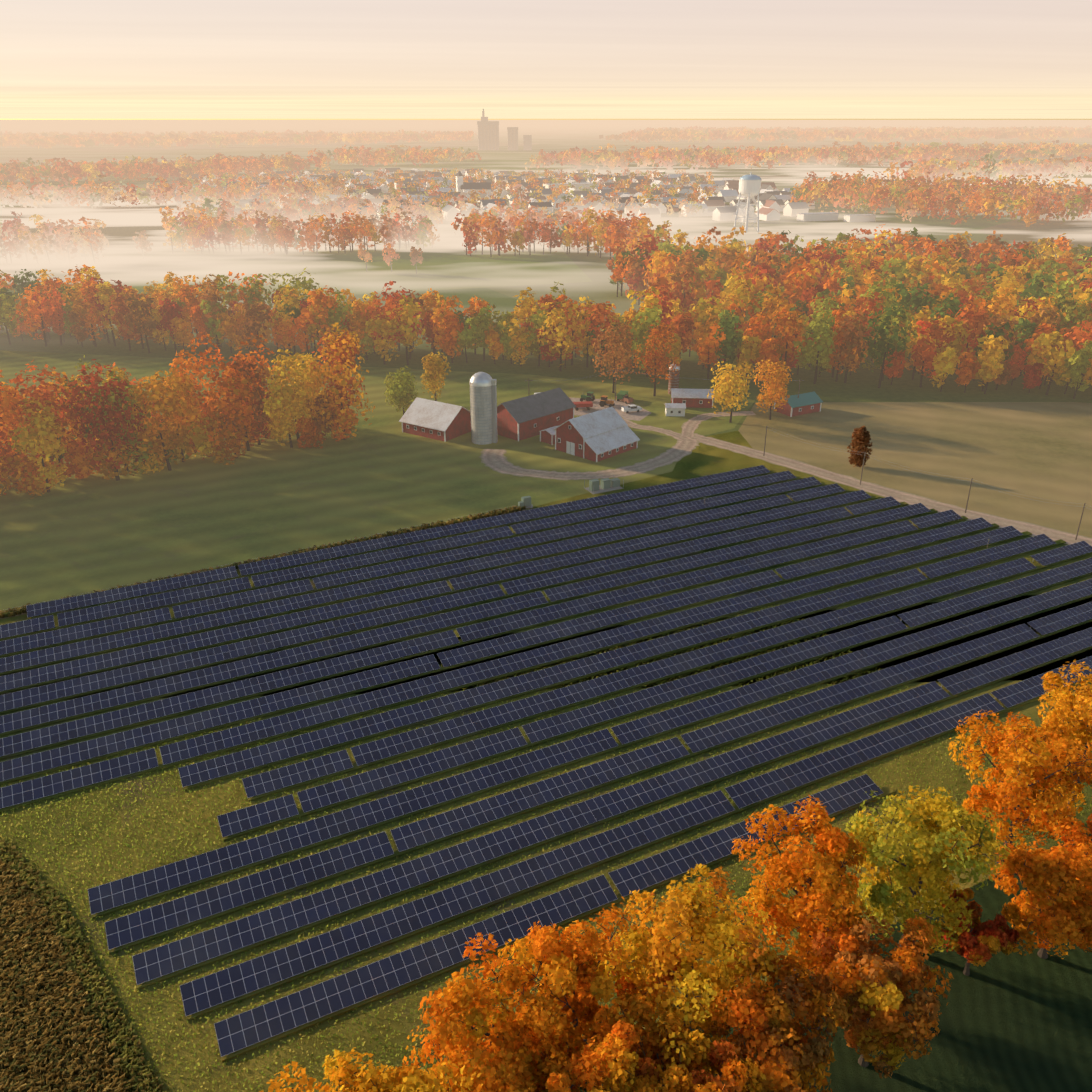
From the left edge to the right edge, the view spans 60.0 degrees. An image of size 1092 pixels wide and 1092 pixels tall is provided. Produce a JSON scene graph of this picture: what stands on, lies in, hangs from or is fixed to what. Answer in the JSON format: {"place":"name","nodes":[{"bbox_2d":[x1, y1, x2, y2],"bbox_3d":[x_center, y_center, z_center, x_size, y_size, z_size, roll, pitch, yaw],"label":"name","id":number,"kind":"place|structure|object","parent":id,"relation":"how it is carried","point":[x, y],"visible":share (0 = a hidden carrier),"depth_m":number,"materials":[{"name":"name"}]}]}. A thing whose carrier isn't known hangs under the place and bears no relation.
{"place":"outdoors","nodes":[
{"label":"outdoors","id":0,"kind":"place"},
{"bbox_2d":[0,211,108,264],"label":"trees","id":1,"kind":"object","parent":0,"point":[17,230],"depth_m":521.72,"materials":[{"name":"plant"}]},
{"bbox_2d":[117,247,592,295],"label":"meadow","id":2,"kind":"structure","parent":0,"point":[441,269],"depth_m":500.70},
{"bbox_2d":[133,230,423,273],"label":"trees","id":3,"kind":"object","parent":2,"relation":"on","point":[145,244],"depth_m":492.29,"materials":[{"name":"plant"}]},
{"bbox_2d":[159,206,439,254],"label":"trees","id":4,"kind":"object","parent":2,"relation":"on","point":[278,232],"depth_m":564.25,"materials":[{"name":"plant"}]},
{"bbox_2d":[0,350,754,611],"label":"pasture","id":5,"kind":"structure","parent":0,"point":[380,474],"depth_m":203.30,"materials":[{"name":"green plant"}]},
{"bbox_2d":[0,503,524,612],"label":"pasture fence","id":6,"kind":"object","parent":5,"relation":"on","point":[280,553],"visible":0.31,"depth_m":171.89,"materials":[{"name":"brown wood"}]},
{"bbox_2d":[469,372,497,444],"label":"silo","id":7,"kind":"object","parent":5,"relation":"on","point":[483,399],"visible":1,"depth_m":229.54,"materials":[{"name":"concrete"}]},
{"bbox_2d":[539,426,557,444],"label":"barn annex","id":8,"kind":"object","parent":5,"relation":"on","point":[547,435],"visible":0.6,"depth_m":232.83,"materials":[{"name":"wood"}]},
{"bbox_2d":[518,478,623,509],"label":"electrical cabinets","id":9,"kind":"object","parent":5,"relation":"on","point":[605,485],"visible":0.88,"depth_m":203.58,"materials":[{"name":"grey metal"}]},
{"bbox_2d":[384,320,792,422],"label":"yard trees","id":10,"kind":"object","parent":5,"relation":"on","point":[727,388],"depth_m":254.33,"materials":[{"name":"plant"}]},
{"bbox_2d":[479,440,699,479],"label":"dirt driveway","id":11,"kind":"structure","parent":5,"relation":"on","point":[495,460],"depth_m":217.27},
{"bbox_2d":[668,364,679,393],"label":"silo","id":12,"kind":"object","parent":5,"relation":"on","point":[673,382],"visible":0.73,"depth_m":273.26,"materials":[{"name":"white"}]},
{"bbox_2d":[665,403,685,415],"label":"white shed","id":13,"kind":"structure","parent":5,"relation":"on","point":[674,409],"depth_m":254.41,"materials":[{"name":"white"}]},
{"bbox_2d":[670,388,713,407],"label":"red shed","id":14,"kind":"structure","parent":5,"relation":"on","point":[694,398],"depth_m":262.03,"materials":[{"name":"wood"}]},
{"bbox_2d":[679,411,755,436],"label":"driveway","id":15,"kind":"structure","parent":5,"relation":"on","point":[690,426],"depth_m":252.00,"materials":[{"name":"beige gravel"}]},
{"bbox_2d":[399,397,470,441],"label":"barn","id":16,"kind":"structure","parent":0,"point":[436,420],"depth_m":237.98,"materials":[{"name":"metal"}]},
{"bbox_2d":[179,166,715,216],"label":"tree leaves","id":17,"kind":"object","parent":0,"point":[568,200],"visible":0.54,"depth_m":956.10,"materials":[{"name":"plant"}]},
{"bbox_2d":[382,151,570,170],"bbox_3d":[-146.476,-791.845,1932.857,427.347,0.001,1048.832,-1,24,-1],"label":"meadow","id":18,"kind":"structure","parent":0,"point":[503,160],"depth_m":1716.61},
{"bbox_2d":[308,144,481,167],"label":"trees","id":19,"kind":"object","parent":18,"relation":"on","point":[346,156],"visible":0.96,"depth_m":1639.09,"materials":[{"name":"orange plant"}]},
{"bbox_2d":[497,388,575,440],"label":"barn","id":20,"kind":"structure","parent":0,"point":[522,418],"depth_m":238.54,"materials":[{"name":"red wood"}]},
{"bbox_2d":[0,0,1091,118],"bbox_3d":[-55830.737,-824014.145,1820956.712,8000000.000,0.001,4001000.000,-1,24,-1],"label":"sky","id":21,"kind":"structure","parent":0,"point":[547,59],"depth_m":42009.75,"materials":[{"name":"beige"}]},
{"bbox_2d":[0,431,1091,1091],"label":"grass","id":22,"kind":"structure","parent":0,"point":[702,459],"depth_m":108.04,"materials":[{"name":"green plant"}]},
{"bbox_2d":[0,834,167,1091],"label":"tall grass","id":23,"kind":"structure","parent":22,"relation":"on","point":[106,1005],"depth_m":87.41,"materials":[{"name":"green plant"}]},
{"bbox_2d":[0,718,400,1091],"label":"lawn tufts","id":24,"kind":"object","parent":22,"relation":"on","point":[154,938],"visible":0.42,"depth_m":100.92,"materials":[{"name":"green plant"}]},
{"bbox_2d":[0,505,525,618],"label":"tall verge grass","id":25,"kind":"structure","parent":22,"relation":"on","point":[13,611],"depth_m":177.10,"materials":[{"name":"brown plant"}]},
{"bbox_2d":[488,896,658,1089],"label":"tree","id":26,"kind":"object","parent":22,"relation":"on","point":[584,978],"depth_m":72.67,"materials":[{"name":"orange plant"}]},
{"bbox_2d":[270,604,1091,1074],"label":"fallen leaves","id":27,"kind":"object","parent":22,"relation":"on","point":[652,808],"visible":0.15,"depth_m":114.05,"materials":[{"name":"green plant"}]},
{"bbox_2d":[459,496,1033,882],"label":"solar racking","id":28,"kind":"object","parent":22,"relation":"on","point":[901,620],"visible":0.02,"depth_m":145.13,"materials":[{"name":"grey metal"}]},
{"bbox_2d":[525,368,989,547],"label":"utility poles","id":29,"kind":"object","parent":22,"relation":"on","point":[528,380],"visible":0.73,"depth_m":258.51,"materials":[{"name":"brown wood"}]},
{"bbox_2d":[731,794,875,978],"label":"tree","id":30,"kind":"object","parent":22,"relation":"on","point":[832,842],"depth_m":82.78,"materials":[{"name":"orange plant"}]},
{"bbox_2d":[0,120,1091,435],"bbox_3d":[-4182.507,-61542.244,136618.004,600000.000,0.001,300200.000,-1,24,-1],"label":"ground","id":31,"kind":"structure","parent":0,"point":[122,260],"depth_m":700.00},
{"bbox_2d":[0,151,328,183],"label":"trees","id":32,"kind":"object","parent":31,"relation":"on","point":[165,169],"visible":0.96,"depth_m":1225.08,"materials":[{"name":"orange plant"}]},
{"bbox_2d":[0,172,345,210],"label":"trees","id":33,"kind":"object","parent":31,"relation":"on","point":[92,191],"visible":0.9,"depth_m":841.11,"materials":[{"name":"orange plant"}]},
{"bbox_2d":[0,323,374,495],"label":"trees","id":34,"kind":"object","parent":31,"relation":"on","point":[123,409],"depth_m":213.08,"materials":[{"name":"orange plant"}]},
{"bbox_2d":[0,389,358,498],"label":"tree leaves","id":35,"kind":"object","parent":34,"relation":"attached to","point":[80,466],"visible":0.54,"depth_m":215.09,"materials":[{"name":"orange plant"}]},
{"bbox_2d":[0,129,476,148],"bbox_3d":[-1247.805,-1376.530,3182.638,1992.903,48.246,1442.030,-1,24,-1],"label":"trees","id":36,"kind":"object","parent":31,"relation":"on","point":[133,140],"visible":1,"depth_m":2895.39,"materials":[{"name":"orange plant"}]},
{"bbox_2d":[175,194,443,234],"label":"trees","id":37,"kind":"object","parent":31,"relation":"on","point":[292,213],"depth_m":647.96,"materials":[{"name":"plant"}]},
{"bbox_2d":[259,1047,471,1091],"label":"tree","id":38,"kind":"object","parent":31,"relation":"on","point":[414,1078],"depth_m":64.81,"materials":[{"name":"plant"}]},
{"bbox_2d":[402,933,586,1091],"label":"tree","id":39,"kind":"object","parent":31,"relation":"on","point":[517,1056],"depth_m":68.69,"materials":[{"name":"orange plant"}]},
{"bbox_2d":[477,109,531,149],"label":"buildings","id":40,"kind":"structure","parent":31,"relation":"on","point":[488,135],"depth_m":2438.04,"materials":[{"name":"grey concrete"}]},
{"bbox_2d":[174,168,875,222],"bbox_3d":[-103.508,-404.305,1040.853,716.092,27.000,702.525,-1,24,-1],"label":"town buildings","id":41,"kind":"structure","parent":31,"relation":"on","point":[774,201],"depth_m":891.84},
{"bbox_2d":[477,1050,610,1091],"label":"tree","id":42,"kind":"object","parent":31,"relation":"on","point":[557,1082],"depth_m":65.90,"materials":[{"name":"orange plant"}]},
{"bbox_2d":[0,264,1091,398],"bbox_3d":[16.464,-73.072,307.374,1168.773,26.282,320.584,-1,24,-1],"label":"tree belt","id":43,"kind":"object","parent":31,"relation":"on","point":[1033,344],"depth_m":302.71,"materials":[{"name":"orange plant"}]},
{"bbox_2d":[451,201,673,259],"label":"trees","id":44,"kind":"object","parent":31,"relation":"on","point":[523,228],"depth_m":554.15,"materials":[{"name":"orange plant"}]},
{"bbox_2d":[582,992,765,1091],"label":"tree","id":45,"kind":"object","parent":31,"relation":"on","point":[651,1065],"depth_m":67.43,"materials":[{"name":"orange plant"}]},
{"bbox_2d":[588,863,781,1078],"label":"tree","id":46,"kind":"object","parent":31,"relation":"on","point":[667,952],"depth_m":75.24,"materials":[{"name":"yellow plant"}]},
{"bbox_2d":[733,172,761,232],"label":"water tower","id":47,"kind":"structure","parent":31,"relation":"on","point":[749,185],"depth_m":660.87,"materials":[{"name":"white metal"}]},
{"bbox_2d":[706,949,848,1091],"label":"tree","id":48,"kind":"object","parent":31,"relation":"on","point":[773,1024],"depth_m":71.04,"materials":[{"name":"orange plant"}]},
{"bbox_2d":[524,140,1091,170],"bbox_3d":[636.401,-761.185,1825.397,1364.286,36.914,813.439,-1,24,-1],"label":"trees","id":49,"kind":"object","parent":31,"relation":"on","point":[670,158],"visible":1,"depth_m":1633.69,"materials":[{"name":"orange plant"}]},
{"bbox_2d":[599,125,1091,142],"bbox_3d":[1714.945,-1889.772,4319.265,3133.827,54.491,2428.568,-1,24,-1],"label":"trees","id":50,"kind":"object","parent":31,"relation":"on","point":[817,133],"visible":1,"depth_m":3487.47,"materials":[{"name":"orange plant"}]},
{"bbox_2d":[606,224,1091,342],"bbox_3d":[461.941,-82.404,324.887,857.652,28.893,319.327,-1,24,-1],"label":"forest trees","id":51,"kind":"object","parent":31,"relation":"on","point":[964,271],"depth_m":372.44,"materials":[{"name":"orange plant"}]},
{"bbox_2d":[847,426,872,466],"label":"lone tree","id":52,"kind":"object","parent":31,"relation":"on","point":[860,443],"depth_m":214.97,"materials":[{"name":"brown plant"}]},
{"bbox_2d":[844,785,1010,953],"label":"tree","id":53,"kind":"object","parent":31,"relation":"on","point":[939,842],"depth_m":84.25,"materials":[{"name":"yellow plant"}]},
{"bbox_2d":[789,168,1091,226],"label":"trees","id":54,"kind":"object","parent":31,"relation":"on","point":[987,199],"visible":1,"depth_m":768.82,"materials":[{"name":"orange plant"}]},
{"bbox_2d":[989,818,1091,958],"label":"tree","id":55,"kind":"object","parent":31,"relation":"on","point":[1074,892],"depth_m":85.29,"materials":[{"name":"orange plant"}]},
{"bbox_2d":[1029,659,1091,815],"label":"tree","id":56,"kind":"object","parent":31,"relation":"on","point":[1066,699],"depth_m":101.39,"materials":[{"name":"orange plant"}]},
{"bbox_2d":[1084,813,1091,846],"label":"tree","id":57,"kind":"object","parent":31,"relation":"on","point":[1089,822],"visible":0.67,"depth_m":94.04,"materials":[{"name":"orange plant"}]},
{"bbox_2d":[0,466,1091,1056],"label":"solar frames","id":58,"kind":"structure","parent":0,"point":[508,712],"depth_m":130.34,"materials":[{"name":"silver metal"}]},
{"bbox_2d":[0,465,1091,1061],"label":"solar panels","id":59,"kind":"object","parent":58,"relation":"in","point":[894,705],"visible":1,"depth_m":130.48,"materials":[{"name":"blue glass"}]},
{"bbox_2d":[0,119,1091,119],"label":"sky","id":60,"kind":"structure","parent":0,"point":[0,119],"materials":[{"name":"beige"}]},
{"bbox_2d":[553,407,639,461],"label":"barn","id":61,"kind":"structure","parent":0,"point":[600,435],"depth_m":224.97,"materials":[{"name":"metal"}]},
{"bbox_2d":[569,397,650,420],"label":"yard gravel","id":62,"kind":"structure","parent":0,"point":[636,415],"depth_m":259.84,"materials":[{"name":"beige gravel"}]},
{"bbox_2d":[573,401,597,410],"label":"red wagon","id":63,"kind":"object","parent":62,"relation":"on","point":[587,404],"visible":0.9,"depth_m":259.50,"materials":[{"name":"red paint"}]},
{"bbox_2d":[580,391,594,401],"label":"green tractor","id":64,"kind":"object","parent":62,"relation":"on","point":[589,396],"visible":0.98,"depth_m":266.81,"materials":[{"name":"green paint"}]},
{"bbox_2d":[599,395,614,406],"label":"orange tractor","id":65,"kind":"object","parent":62,"relation":"on","point":[604,401],"visible":0.96,"depth_m":262.69,"materials":[{"name":"orange paint"}]},
{"bbox_2d":[617,390,627,400],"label":"combine harvester","id":66,"kind":"object","parent":62,"relation":"on","point":[620,394],"visible":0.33,"depth_m":267.40,"materials":[{"name":"green paint"}]},
{"bbox_2d":[616,395,632,403],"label":"hay baler","id":67,"kind":"object","parent":62,"relation":"on","point":[626,399],"visible":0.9,"depth_m":266.38,"materials":[{"name":"brown paint"}]},
{"bbox_2d":[621,404,641,412],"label":"white pickup","id":68,"kind":"object","parent":62,"relation":"on","point":[630,408],"visible":1,"depth_m":257.51,"materials":[{"name":"white paint"}]},
{"bbox_2d":[582,407,693,440],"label":"road","id":69,"kind":"structure","parent":0,"point":[674,435],"depth_m":243.88,"materials":[{"name":"beige gravel"}]},
{"bbox_2d":[579,832,1091,1091],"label":"field crop","id":70,"kind":"object","parent":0,"point":[1014,1022],"depth_m":83.01,"materials":[{"name":"green plant"}]},
{"bbox_2d":[803,915,953,1077],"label":"tree","id":71,"kind":"object","parent":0,"point":[859,984],"depth_m":75.08,"materials":[{"name":"orange plant"}]},
{"bbox_2d":[688,433,1091,545],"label":"road","id":72,"kind":"structure","parent":0,"point":[938,506],"depth_m":202.72,"materials":[{"name":"beige gravel"}]},
{"bbox_2d":[763,426,1090,539],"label":"utility poles","id":73,"kind":"object","parent":72,"relation":"on","point":[941,477],"visible":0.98,"depth_m":191.59,"materials":[{"name":"brown wood"}]},
{"bbox_2d":[738,402,1091,537],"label":"field","id":74,"kind":"structure","parent":0,"point":[1039,450],"depth_m":229.17,"materials":[{"name":"beige plant"}]},
{"bbox_2d":[774,391,822,416],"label":"teal shed","id":75,"kind":"object","parent":74,"relation":"on","point":[806,403],"visible":0.88,"depth_m":256.12,"materials":[{"name":"teal"}]},
{"bbox_2d":[940,888,1019,975],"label":"tree","id":76,"kind":"object","parent":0,"point":[995,936],"depth_m":85.56,"materials":[{"name":"red plant"}]},
{"bbox_2d":[899,168,1091,186],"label":"meadow","id":77,"kind":"structure","parent":0,"point":[1086,179],"depth_m":1259.32,"materials":[{"name":"plant"}]},
{"bbox_2d":[883,154,1091,182],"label":"tree line","id":78,"kind":"object","parent":77,"relation":"on","point":[1044,168],"visible":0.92,"depth_m":1197.68,"materials":[{"name":"orange plant"}]},
{"bbox_2d":[948,709,1091,863],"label":"tree","id":79,"kind":"object","parent":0,"point":[1007,756],"depth_m":95.72,"materials":[{"name":"orange plant"}]},
{"label":"brown field strip","id":80,"kind":"structure","parent":0,"visible":0},
{"bbox_2d":[0,858,129,1091],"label":"crop field","id":81,"kind":"structure","parent":80,"relation":"on","point":[45,1008],"depth_m":83.88,"materials":[{"name":"brown plant"}]}
]}

